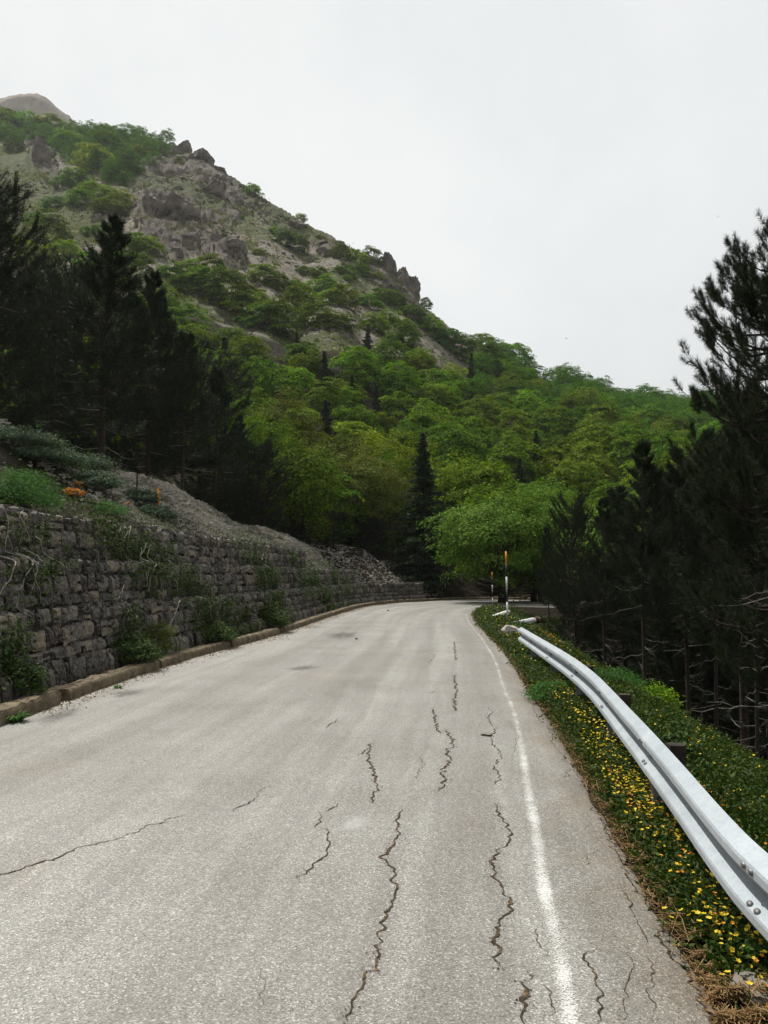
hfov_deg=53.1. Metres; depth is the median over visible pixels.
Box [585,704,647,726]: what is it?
bramble
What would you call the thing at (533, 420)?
beech tree
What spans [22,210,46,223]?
beech tree
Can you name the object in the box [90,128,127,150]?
beech tree
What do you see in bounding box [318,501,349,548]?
pine tree
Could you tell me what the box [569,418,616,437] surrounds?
beech tree
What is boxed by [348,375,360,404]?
conifer
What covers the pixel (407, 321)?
beech tree
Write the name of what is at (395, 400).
beech tree
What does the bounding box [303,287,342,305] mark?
beech tree
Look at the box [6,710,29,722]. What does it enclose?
grass tuft
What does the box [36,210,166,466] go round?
pine tree
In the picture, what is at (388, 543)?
beech tree
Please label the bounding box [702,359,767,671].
pine tree
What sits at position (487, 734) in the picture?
pebble
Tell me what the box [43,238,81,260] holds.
beech tree
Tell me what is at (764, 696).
pine tree
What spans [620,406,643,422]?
beech tree
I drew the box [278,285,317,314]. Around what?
beech tree
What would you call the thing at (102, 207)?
beech tree
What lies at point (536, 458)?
conifer
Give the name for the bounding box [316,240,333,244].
rock outcrop
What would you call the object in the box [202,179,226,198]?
rock outcrop
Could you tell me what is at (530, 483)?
beech tree
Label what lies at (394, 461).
beech tree
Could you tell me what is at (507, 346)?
beech tree
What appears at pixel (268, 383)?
beech tree
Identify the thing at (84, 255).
beech tree
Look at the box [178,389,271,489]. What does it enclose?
leafy tree
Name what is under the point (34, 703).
kerb
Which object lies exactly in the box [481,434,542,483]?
beech tree
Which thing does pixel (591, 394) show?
beech tree
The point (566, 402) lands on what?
beech tree
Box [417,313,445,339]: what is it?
beech tree
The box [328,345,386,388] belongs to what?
beech tree
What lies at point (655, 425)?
beech tree
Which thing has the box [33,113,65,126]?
beech tree
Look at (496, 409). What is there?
beech tree
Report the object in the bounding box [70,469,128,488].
juniper
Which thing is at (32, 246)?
beech tree
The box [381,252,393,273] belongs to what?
rock outcrop
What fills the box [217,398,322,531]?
leafy tree
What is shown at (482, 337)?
beech tree
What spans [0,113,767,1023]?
terrain
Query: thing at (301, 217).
beech tree
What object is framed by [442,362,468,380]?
beech tree
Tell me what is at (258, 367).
beech tree
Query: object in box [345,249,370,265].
beech tree
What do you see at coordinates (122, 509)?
feathery bush
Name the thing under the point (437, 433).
beech tree
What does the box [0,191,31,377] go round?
pine tree
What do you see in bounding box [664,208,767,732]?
pine tree
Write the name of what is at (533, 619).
delineator post
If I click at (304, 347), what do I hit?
beech tree
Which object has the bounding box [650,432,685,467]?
beech tree
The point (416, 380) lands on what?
beech tree
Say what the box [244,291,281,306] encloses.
beech tree
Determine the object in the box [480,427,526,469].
beech tree
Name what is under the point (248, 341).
beech tree
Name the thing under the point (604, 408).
beech tree
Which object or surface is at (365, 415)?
beech tree
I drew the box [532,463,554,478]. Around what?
beech tree
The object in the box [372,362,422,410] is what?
beech tree
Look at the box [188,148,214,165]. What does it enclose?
rock outcrop
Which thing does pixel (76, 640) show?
gabion wall
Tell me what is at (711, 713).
pine tree
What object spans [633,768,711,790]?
fennel clump
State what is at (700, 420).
beech tree
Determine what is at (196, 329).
beech tree
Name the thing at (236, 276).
beech tree
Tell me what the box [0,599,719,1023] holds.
road
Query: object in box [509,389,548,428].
beech tree
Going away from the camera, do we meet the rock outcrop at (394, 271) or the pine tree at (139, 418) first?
the pine tree at (139, 418)
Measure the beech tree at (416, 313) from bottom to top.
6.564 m
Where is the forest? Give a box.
[0,118,767,438]
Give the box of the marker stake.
[136,474,137,501]
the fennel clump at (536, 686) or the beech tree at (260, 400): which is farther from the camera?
the beech tree at (260, 400)
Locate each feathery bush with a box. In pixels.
[0,465,74,508]
[85,500,134,515]
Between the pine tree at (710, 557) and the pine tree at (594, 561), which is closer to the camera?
the pine tree at (710, 557)
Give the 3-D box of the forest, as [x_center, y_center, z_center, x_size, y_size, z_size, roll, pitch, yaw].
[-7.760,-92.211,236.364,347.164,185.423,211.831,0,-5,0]
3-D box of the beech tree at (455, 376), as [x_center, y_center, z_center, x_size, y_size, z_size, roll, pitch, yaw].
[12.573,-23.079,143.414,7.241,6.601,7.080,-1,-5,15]
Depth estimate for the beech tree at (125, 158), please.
260.05 m
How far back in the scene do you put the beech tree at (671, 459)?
77.74 m
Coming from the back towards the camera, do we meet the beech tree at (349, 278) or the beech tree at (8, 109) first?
the beech tree at (8, 109)
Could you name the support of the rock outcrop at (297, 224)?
on the terrain
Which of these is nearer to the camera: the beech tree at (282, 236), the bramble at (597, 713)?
the bramble at (597, 713)
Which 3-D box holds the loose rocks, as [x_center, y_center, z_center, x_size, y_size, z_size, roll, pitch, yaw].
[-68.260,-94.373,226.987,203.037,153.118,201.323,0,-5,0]
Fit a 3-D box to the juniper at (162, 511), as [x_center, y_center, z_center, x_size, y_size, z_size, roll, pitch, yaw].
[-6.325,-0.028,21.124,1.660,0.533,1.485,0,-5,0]
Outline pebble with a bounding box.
[480,732,493,735]
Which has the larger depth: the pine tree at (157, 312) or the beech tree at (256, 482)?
the beech tree at (256, 482)
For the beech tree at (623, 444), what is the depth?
93.62 m
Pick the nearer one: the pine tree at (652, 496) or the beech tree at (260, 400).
the pine tree at (652, 496)
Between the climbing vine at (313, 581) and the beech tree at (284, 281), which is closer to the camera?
the climbing vine at (313, 581)
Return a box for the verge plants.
[471,602,767,1023]
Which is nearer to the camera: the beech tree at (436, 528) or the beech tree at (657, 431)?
the beech tree at (436, 528)
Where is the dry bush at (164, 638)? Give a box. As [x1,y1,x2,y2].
[143,618,181,650]
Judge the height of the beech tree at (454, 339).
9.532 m
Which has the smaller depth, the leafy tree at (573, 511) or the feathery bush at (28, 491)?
the feathery bush at (28, 491)
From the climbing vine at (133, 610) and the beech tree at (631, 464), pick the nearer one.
the climbing vine at (133, 610)
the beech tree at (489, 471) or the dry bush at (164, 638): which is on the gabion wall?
the dry bush at (164, 638)
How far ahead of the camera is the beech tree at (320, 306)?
145.62 m
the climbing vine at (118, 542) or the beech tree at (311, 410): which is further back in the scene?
the beech tree at (311, 410)
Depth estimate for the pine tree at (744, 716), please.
19.54 m
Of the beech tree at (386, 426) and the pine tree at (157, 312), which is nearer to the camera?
the pine tree at (157, 312)
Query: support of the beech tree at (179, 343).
on the terrain
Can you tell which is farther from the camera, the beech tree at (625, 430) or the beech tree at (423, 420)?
the beech tree at (625, 430)
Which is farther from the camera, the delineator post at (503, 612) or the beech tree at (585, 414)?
the beech tree at (585, 414)
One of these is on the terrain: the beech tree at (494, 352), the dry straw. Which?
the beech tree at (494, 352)
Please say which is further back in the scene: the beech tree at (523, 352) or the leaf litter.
the beech tree at (523, 352)
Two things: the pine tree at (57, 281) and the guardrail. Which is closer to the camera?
the guardrail
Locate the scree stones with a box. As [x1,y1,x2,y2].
[0,419,443,596]
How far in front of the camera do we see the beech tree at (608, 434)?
98.75 m
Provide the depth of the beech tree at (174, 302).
124.29 m
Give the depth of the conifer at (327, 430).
78.51 m
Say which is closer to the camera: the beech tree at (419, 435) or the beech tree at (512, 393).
the beech tree at (419, 435)
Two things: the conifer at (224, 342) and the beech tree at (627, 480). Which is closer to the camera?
the beech tree at (627, 480)
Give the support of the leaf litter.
on the road
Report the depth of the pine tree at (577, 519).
29.74 m
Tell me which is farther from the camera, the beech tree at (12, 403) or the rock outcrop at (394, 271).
the rock outcrop at (394, 271)
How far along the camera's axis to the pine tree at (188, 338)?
34.42 m
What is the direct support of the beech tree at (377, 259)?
on the terrain
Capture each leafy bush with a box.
[0,654,53,695]
[105,629,170,663]
[200,619,242,642]
[255,599,292,626]
[641,678,691,715]
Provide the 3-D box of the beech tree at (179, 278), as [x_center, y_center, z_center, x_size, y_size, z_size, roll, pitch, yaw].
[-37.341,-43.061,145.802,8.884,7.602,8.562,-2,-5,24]
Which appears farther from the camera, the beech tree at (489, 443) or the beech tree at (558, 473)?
the beech tree at (489, 443)
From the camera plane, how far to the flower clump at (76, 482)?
18.50 m
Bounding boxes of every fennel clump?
[521,679,574,700]
[594,665,650,686]
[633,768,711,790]
[741,934,767,970]
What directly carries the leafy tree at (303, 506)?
on the terrain
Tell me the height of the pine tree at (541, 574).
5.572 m
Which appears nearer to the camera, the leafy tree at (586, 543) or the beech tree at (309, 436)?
the leafy tree at (586, 543)
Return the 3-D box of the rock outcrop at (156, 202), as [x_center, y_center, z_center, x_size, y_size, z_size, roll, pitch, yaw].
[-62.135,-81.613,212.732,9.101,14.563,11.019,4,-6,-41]
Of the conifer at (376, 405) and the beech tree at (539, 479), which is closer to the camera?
the beech tree at (539, 479)
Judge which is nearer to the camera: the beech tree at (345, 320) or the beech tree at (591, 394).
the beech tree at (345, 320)
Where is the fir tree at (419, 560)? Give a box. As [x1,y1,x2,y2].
[384,432,473,589]
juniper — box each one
[0,423,78,450]
[5,444,102,469]
[54,452,122,472]
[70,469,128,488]
[123,486,165,502]
[136,501,183,519]
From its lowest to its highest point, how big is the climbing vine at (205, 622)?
1.318 m
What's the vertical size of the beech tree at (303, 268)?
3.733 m
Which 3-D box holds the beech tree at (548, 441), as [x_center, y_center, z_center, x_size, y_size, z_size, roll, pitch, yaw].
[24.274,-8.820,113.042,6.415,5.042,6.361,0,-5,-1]
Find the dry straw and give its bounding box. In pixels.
[478,623,767,1023]
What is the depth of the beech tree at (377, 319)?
156.52 m
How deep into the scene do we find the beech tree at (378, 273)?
215.97 m
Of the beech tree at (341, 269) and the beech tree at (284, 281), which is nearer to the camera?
the beech tree at (284, 281)
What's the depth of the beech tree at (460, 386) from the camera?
134.49 m
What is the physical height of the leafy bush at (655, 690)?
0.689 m
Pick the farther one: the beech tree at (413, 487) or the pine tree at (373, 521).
the beech tree at (413, 487)
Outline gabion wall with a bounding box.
[0,504,426,703]
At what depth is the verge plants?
5.71 m
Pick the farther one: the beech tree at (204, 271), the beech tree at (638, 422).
the beech tree at (204, 271)
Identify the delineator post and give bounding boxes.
[493,610,509,617]
[511,617,540,624]
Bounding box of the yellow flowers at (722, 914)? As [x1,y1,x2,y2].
[480,606,766,977]
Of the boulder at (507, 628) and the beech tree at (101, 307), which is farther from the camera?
the beech tree at (101, 307)
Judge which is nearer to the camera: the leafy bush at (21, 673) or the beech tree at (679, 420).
the leafy bush at (21, 673)
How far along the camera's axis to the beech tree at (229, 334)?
113.55 m
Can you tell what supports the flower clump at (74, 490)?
on the terrain
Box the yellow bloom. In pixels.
[746,981,752,1006]
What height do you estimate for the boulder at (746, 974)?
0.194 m
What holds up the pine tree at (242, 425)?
on the terrain
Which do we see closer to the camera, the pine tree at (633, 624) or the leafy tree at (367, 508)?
the pine tree at (633, 624)
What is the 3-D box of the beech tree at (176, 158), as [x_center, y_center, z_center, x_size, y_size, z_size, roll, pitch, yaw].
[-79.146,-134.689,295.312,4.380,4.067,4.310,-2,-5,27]
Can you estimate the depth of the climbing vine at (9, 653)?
9.63 m
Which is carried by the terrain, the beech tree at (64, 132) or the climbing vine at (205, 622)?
the beech tree at (64, 132)
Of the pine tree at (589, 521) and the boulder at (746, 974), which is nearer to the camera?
the boulder at (746, 974)
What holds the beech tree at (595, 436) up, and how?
on the terrain
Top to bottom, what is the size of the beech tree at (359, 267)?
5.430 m
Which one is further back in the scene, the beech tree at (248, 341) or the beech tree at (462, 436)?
the beech tree at (248, 341)
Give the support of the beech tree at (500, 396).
on the terrain
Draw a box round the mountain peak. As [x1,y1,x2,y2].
[0,93,70,120]
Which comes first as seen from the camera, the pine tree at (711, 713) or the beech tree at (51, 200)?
the pine tree at (711, 713)
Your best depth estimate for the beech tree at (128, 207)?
213.82 m
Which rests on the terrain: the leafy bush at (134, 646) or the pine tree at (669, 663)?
the pine tree at (669, 663)
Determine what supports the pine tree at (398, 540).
on the terrain
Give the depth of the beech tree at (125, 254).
153.84 m
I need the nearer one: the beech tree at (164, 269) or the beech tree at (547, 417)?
the beech tree at (547, 417)
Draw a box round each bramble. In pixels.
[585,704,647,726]
[612,717,711,762]
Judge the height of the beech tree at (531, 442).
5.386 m
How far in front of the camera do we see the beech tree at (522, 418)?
115.42 m
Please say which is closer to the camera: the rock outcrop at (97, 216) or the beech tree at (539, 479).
the beech tree at (539, 479)
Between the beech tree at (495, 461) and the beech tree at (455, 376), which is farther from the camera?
the beech tree at (455, 376)
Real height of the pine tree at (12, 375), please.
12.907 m
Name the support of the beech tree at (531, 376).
on the terrain
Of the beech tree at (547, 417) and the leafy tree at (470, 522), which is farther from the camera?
the beech tree at (547, 417)
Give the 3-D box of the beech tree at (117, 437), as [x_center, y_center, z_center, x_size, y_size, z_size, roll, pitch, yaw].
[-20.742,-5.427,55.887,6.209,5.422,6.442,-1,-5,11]
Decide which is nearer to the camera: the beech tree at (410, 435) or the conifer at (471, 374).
the beech tree at (410, 435)
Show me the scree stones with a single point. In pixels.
(192, 502)
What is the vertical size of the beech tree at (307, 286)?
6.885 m
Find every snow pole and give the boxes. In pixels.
[492,572,492,605]
[505,551,508,620]
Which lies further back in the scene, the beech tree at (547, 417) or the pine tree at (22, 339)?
the beech tree at (547, 417)
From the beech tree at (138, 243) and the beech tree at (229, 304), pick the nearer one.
the beech tree at (229, 304)
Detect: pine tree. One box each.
[0,167,63,427]
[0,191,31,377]
[0,248,79,446]
[0,248,116,452]
[4,238,143,468]
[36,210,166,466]
[84,296,163,470]
[93,269,190,478]
[114,293,208,488]
[139,332,262,522]
[140,330,222,490]
[184,365,249,514]
[216,414,256,522]
[229,432,290,529]
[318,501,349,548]
[350,513,390,555]
[384,506,418,553]
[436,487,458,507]
[534,526,559,631]
[543,546,588,618]
[545,484,602,648]
[565,513,604,602]
[572,494,629,664]
[576,483,657,674]
[598,438,680,689]
[601,465,712,693]
[608,549,709,694]
[630,434,765,736]
[636,444,721,715]
[646,422,767,750]
[649,548,766,747]
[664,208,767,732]
[666,392,767,749]
[674,426,749,732]
[674,556,767,763]
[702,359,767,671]
[708,453,766,717]
[714,459,767,757]
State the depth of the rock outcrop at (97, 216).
201.59 m
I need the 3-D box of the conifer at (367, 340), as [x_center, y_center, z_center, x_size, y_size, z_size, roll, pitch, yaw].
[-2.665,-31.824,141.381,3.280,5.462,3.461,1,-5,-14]
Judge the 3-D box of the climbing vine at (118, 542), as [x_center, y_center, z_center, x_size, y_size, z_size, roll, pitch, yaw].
[-4.797,0.868,14.153,0.803,2.019,5.334,-1,-5,9]
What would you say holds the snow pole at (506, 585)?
on the terrain
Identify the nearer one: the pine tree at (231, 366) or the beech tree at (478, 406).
the pine tree at (231, 366)
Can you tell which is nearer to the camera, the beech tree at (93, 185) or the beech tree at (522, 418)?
the beech tree at (522, 418)
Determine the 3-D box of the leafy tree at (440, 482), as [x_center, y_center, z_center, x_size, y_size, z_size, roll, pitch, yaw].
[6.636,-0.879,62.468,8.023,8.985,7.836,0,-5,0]
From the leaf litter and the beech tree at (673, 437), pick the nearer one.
the leaf litter
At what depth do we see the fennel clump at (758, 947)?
3.19 m
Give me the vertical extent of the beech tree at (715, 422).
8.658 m
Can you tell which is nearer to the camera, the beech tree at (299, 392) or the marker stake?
the marker stake
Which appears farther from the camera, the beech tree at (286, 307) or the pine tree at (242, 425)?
the beech tree at (286, 307)
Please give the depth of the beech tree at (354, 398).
98.54 m
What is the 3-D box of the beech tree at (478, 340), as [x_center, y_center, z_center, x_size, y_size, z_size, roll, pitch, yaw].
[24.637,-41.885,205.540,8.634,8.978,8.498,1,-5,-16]
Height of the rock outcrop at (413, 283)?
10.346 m
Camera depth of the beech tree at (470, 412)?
110.87 m
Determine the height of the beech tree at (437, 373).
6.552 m
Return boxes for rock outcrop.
[31,136,52,164]
[91,213,102,222]
[142,189,169,217]
[169,191,200,221]
[177,139,191,152]
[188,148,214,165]
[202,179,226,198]
[213,165,224,171]
[225,236,247,258]
[286,219,307,229]
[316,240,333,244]
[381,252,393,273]
[387,284,408,292]
[392,260,396,275]
[395,266,408,282]
[402,276,420,301]
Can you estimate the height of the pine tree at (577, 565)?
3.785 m
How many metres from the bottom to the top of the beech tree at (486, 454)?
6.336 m
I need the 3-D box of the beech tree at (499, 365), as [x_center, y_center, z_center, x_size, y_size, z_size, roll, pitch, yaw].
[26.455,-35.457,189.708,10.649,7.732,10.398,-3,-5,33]
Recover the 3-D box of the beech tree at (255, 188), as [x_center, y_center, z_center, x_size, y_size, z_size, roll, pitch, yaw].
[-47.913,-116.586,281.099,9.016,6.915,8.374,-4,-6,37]
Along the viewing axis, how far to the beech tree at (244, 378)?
88.47 m
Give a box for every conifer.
[220,337,236,389]
[291,333,303,367]
[311,351,334,398]
[317,400,344,448]
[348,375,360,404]
[363,325,377,352]
[370,386,390,424]
[465,354,480,386]
[513,457,526,483]
[529,431,544,464]
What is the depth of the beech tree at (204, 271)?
143.28 m
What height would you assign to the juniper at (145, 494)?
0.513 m
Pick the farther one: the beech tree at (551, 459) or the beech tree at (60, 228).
the beech tree at (60, 228)
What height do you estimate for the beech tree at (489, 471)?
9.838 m
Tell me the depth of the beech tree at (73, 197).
220.59 m
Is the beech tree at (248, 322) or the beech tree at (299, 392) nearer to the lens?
the beech tree at (299, 392)
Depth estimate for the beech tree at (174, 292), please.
130.76 m
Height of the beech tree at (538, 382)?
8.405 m
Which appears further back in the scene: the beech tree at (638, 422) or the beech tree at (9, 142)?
the beech tree at (9, 142)
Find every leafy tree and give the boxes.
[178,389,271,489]
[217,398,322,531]
[243,385,326,472]
[250,435,351,546]
[297,431,379,501]
[321,433,427,546]
[354,427,441,524]
[416,475,569,602]
[421,449,516,528]
[468,478,599,600]
[528,487,604,582]
[553,495,665,604]
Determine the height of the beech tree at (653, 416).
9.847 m
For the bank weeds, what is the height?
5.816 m
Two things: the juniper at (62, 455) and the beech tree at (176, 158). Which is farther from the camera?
the beech tree at (176, 158)
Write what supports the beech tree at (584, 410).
on the terrain
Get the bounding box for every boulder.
[501,625,519,633]
[730,970,767,1006]
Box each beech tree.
[0,105,25,119]
[0,109,21,129]
[0,381,55,425]
[1,135,25,152]
[10,110,40,128]
[17,239,54,263]
[20,207,72,248]
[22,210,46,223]
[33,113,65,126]
[39,196,68,208]
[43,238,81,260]
[48,127,82,146]
[48,166,94,187]
[64,188,96,207]
[64,338,114,381]
[66,141,116,172]
[71,250,105,264]
[73,180,115,196]
[76,224,100,235]
[77,405,145,453]
[80,294,122,336]
[88,196,128,216]
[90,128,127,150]
[91,187,137,204]
[104,147,146,178]
[111,251,139,265]
[112,231,168,257]
[114,202,134,214]
[124,252,162,279]
[126,143,149,156]
[138,289,181,308]
[139,291,177,320]
[156,262,188,281]
[160,283,181,303]
[163,318,199,367]
[165,265,207,293]
[169,299,217,332]
[172,156,182,160]
[175,257,207,281]
[177,323,219,349]
[182,266,228,299]
[194,344,221,370]
[196,252,226,270]
[197,349,257,399]
[198,264,252,312]
[205,326,248,355]
[208,425,301,532]
[214,335,278,368]
[218,288,270,317]
[221,268,245,279]
[231,302,295,337]
[231,386,284,420]
[232,355,293,408]
[236,282,262,291]
[242,360,270,380]
[243,182,264,196]
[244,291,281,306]
[246,263,280,286]
[250,248,266,254]
[254,295,304,342]
[264,271,301,292]
[268,225,279,233]
[270,228,296,248]
[272,377,305,404]
[273,366,320,392]
[277,419,333,466]
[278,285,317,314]
[279,280,314,299]
[279,340,320,368]
[280,407,322,424]
[284,231,310,255]
[284,459,365,543]
[286,349,336,382]
[292,302,336,330]
[295,213,307,222]
[295,265,316,274]
[301,376,345,417]
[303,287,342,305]
[306,273,338,292]
[309,266,328,277]
[313,311,360,332]
[322,386,366,414]
[324,282,360,314]
[328,241,354,261]
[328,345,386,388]
[329,405,385,439]
[330,260,360,278]
[330,421,382,456]
[333,378,371,401]
[337,491,407,554]
[342,274,354,282]
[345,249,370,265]
[345,355,382,375]
[350,263,373,278]
[357,293,387,311]
[357,311,391,336]
[357,409,400,436]
[360,245,383,264]
[369,448,413,491]
[370,333,413,369]
[371,270,385,279]
[371,287,398,305]
[371,388,428,426]
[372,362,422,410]
[376,359,425,398]
[377,307,402,327]
[380,475,443,511]
[383,319,423,351]
[384,420,431,455]
[385,506,460,561]
[386,290,409,308]
[394,304,430,327]
[397,348,438,376]
[398,317,417,328]
[398,398,450,438]
[404,347,441,375]
[406,424,448,454]
[414,380,459,415]
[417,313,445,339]
[417,368,455,399]
[419,459,470,503]
[420,297,432,309]
[423,414,477,463]
[425,380,465,411]
[426,324,470,356]
[426,421,492,485]
[429,411,466,433]
[435,369,471,395]
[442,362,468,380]
[444,460,539,546]
[447,332,478,360]
[448,379,470,400]
[450,408,501,436]
[450,416,496,451]
[455,395,503,425]
[463,339,488,355]
[464,378,488,396]
[464,434,491,464]
[466,339,505,376]
[468,332,496,344]
[471,398,506,422]
[477,354,515,376]
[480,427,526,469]
[481,392,515,416]
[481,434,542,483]
[492,376,523,400]
[492,460,513,503]
[494,340,518,356]
[494,407,534,435]
[495,382,532,417]
[495,425,534,442]
[500,359,526,379]
[503,342,537,365]
[505,477,573,532]
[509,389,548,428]
[509,481,563,506]
[511,366,538,380]
[513,419,551,440]
[518,437,542,463]
[524,428,547,447]
[525,378,548,400]
[530,404,579,443]
[531,443,589,485]
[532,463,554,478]
[538,435,564,455]
[541,460,601,507]
[549,407,583,430]
[553,428,606,459]
[554,387,587,415]
[555,454,620,495]
[565,419,627,467]
[567,386,607,406]
[567,441,619,482]
[569,406,598,420]
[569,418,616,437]
[573,430,617,450]
[577,399,623,435]
[578,405,618,425]
[588,392,619,409]
[589,479,639,509]
[599,421,648,455]
[603,434,655,480]
[604,415,648,444]
[609,410,629,422]
[611,459,657,484]
[619,474,644,498]
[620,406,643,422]
[630,411,661,426]
[632,403,668,428]
[638,421,689,445]
[649,416,679,430]
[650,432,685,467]
[654,434,690,459]
[655,435,697,470]
[657,448,693,476]
[659,414,697,437]
[676,430,697,437]
[680,407,709,427]
[701,420,722,433]
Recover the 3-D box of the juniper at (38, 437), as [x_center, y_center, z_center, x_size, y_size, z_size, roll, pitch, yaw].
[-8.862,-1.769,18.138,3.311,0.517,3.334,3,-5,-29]
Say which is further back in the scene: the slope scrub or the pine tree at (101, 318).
the slope scrub
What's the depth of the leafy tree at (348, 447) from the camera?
60.18 m
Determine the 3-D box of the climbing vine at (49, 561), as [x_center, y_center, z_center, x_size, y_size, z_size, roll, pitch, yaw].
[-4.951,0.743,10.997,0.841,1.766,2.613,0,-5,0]
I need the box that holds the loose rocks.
[0,138,483,372]
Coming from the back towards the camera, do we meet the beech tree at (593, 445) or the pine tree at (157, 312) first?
the beech tree at (593, 445)
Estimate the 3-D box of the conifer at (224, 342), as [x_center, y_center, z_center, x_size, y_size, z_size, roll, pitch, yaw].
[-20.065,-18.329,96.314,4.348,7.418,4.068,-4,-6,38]
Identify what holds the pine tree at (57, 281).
on the terrain
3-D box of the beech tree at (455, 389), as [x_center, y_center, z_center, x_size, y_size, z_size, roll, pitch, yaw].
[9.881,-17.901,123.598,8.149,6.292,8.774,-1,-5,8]
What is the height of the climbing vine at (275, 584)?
2.866 m
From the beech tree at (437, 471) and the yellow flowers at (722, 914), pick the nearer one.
the yellow flowers at (722, 914)
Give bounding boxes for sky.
[0,0,767,397]
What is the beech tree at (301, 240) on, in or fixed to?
on the terrain
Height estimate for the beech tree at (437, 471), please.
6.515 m
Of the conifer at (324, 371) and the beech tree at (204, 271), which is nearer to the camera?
the conifer at (324, 371)
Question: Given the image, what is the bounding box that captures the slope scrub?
[0,139,479,368]
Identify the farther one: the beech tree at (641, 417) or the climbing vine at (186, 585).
the beech tree at (641, 417)
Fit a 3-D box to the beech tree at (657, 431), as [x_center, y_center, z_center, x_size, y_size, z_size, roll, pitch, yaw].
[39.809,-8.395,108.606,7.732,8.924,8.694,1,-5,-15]
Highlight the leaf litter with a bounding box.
[30,603,393,715]
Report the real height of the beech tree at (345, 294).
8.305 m
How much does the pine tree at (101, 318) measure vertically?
12.896 m
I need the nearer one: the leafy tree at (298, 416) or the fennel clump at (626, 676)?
the fennel clump at (626, 676)
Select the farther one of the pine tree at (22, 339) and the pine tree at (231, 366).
the pine tree at (231, 366)
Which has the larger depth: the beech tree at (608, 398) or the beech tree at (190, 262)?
the beech tree at (608, 398)
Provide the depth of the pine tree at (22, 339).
24.84 m
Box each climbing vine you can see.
[0,501,87,627]
[0,594,53,693]
[32,497,179,610]
[97,585,170,644]
[113,535,253,635]
[169,588,265,646]
[226,530,297,627]
[277,537,360,613]
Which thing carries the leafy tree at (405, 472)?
on the terrain
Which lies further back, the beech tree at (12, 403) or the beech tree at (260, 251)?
the beech tree at (260, 251)
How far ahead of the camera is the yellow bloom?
2.92 m
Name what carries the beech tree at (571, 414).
on the terrain
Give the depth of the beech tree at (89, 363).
75.79 m
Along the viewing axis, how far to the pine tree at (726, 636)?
16.02 m
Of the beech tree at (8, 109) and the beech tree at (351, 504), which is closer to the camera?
the beech tree at (351, 504)
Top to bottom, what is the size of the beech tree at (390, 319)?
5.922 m
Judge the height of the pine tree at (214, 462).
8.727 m
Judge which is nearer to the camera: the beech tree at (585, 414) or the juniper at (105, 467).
the juniper at (105, 467)
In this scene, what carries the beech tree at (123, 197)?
on the terrain
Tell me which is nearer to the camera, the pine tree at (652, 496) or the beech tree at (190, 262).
the pine tree at (652, 496)
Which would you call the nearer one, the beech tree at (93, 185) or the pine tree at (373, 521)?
the pine tree at (373, 521)
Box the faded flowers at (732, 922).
[532,625,767,1006]
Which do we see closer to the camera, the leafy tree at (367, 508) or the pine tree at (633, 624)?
the pine tree at (633, 624)
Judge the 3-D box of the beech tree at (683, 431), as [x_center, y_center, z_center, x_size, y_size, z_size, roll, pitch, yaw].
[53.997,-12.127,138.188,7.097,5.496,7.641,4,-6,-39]
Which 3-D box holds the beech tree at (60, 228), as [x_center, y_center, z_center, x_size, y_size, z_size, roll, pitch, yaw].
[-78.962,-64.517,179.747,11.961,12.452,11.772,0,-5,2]
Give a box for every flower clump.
[61,487,85,495]
[71,481,82,487]
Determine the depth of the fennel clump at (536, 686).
10.20 m
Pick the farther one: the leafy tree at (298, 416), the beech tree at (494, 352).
the beech tree at (494, 352)
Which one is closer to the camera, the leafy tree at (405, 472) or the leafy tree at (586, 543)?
the leafy tree at (586, 543)
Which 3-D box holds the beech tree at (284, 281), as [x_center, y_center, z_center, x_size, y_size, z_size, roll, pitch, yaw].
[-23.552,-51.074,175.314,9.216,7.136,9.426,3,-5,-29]
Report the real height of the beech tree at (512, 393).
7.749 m
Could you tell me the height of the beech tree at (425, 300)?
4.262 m
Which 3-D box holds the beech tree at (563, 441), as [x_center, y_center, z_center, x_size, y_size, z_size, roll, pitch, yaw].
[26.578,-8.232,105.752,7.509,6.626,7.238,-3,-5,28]
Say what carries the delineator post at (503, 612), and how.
on the verge plants
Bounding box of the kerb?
[0,597,562,725]
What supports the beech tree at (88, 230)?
on the terrain
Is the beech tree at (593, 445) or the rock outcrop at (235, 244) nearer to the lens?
the beech tree at (593, 445)
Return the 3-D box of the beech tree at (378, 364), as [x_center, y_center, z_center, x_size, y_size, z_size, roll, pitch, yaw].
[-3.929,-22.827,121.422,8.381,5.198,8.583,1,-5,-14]
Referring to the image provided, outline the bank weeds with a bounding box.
[0,413,334,568]
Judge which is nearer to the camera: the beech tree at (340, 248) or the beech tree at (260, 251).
the beech tree at (260, 251)
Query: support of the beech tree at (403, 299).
on the terrain
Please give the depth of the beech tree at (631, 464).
89.08 m
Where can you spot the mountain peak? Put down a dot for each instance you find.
(36, 103)
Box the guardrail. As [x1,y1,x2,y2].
[518,627,767,940]
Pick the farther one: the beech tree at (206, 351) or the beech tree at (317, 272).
the beech tree at (317, 272)
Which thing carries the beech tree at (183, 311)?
on the terrain
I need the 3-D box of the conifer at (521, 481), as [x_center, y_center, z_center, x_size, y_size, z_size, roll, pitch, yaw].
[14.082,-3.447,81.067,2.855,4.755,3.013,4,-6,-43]
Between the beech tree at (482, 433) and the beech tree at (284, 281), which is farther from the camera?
the beech tree at (284, 281)
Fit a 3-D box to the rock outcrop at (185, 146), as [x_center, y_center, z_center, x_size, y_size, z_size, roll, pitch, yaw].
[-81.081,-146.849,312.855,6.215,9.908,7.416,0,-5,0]
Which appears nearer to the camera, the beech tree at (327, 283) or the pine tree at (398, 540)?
the pine tree at (398, 540)
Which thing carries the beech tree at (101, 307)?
on the terrain
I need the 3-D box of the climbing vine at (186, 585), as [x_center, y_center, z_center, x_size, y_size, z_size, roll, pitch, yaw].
[-4.193,1.747,17.102,0.937,2.434,6.338,-1,-5,11]

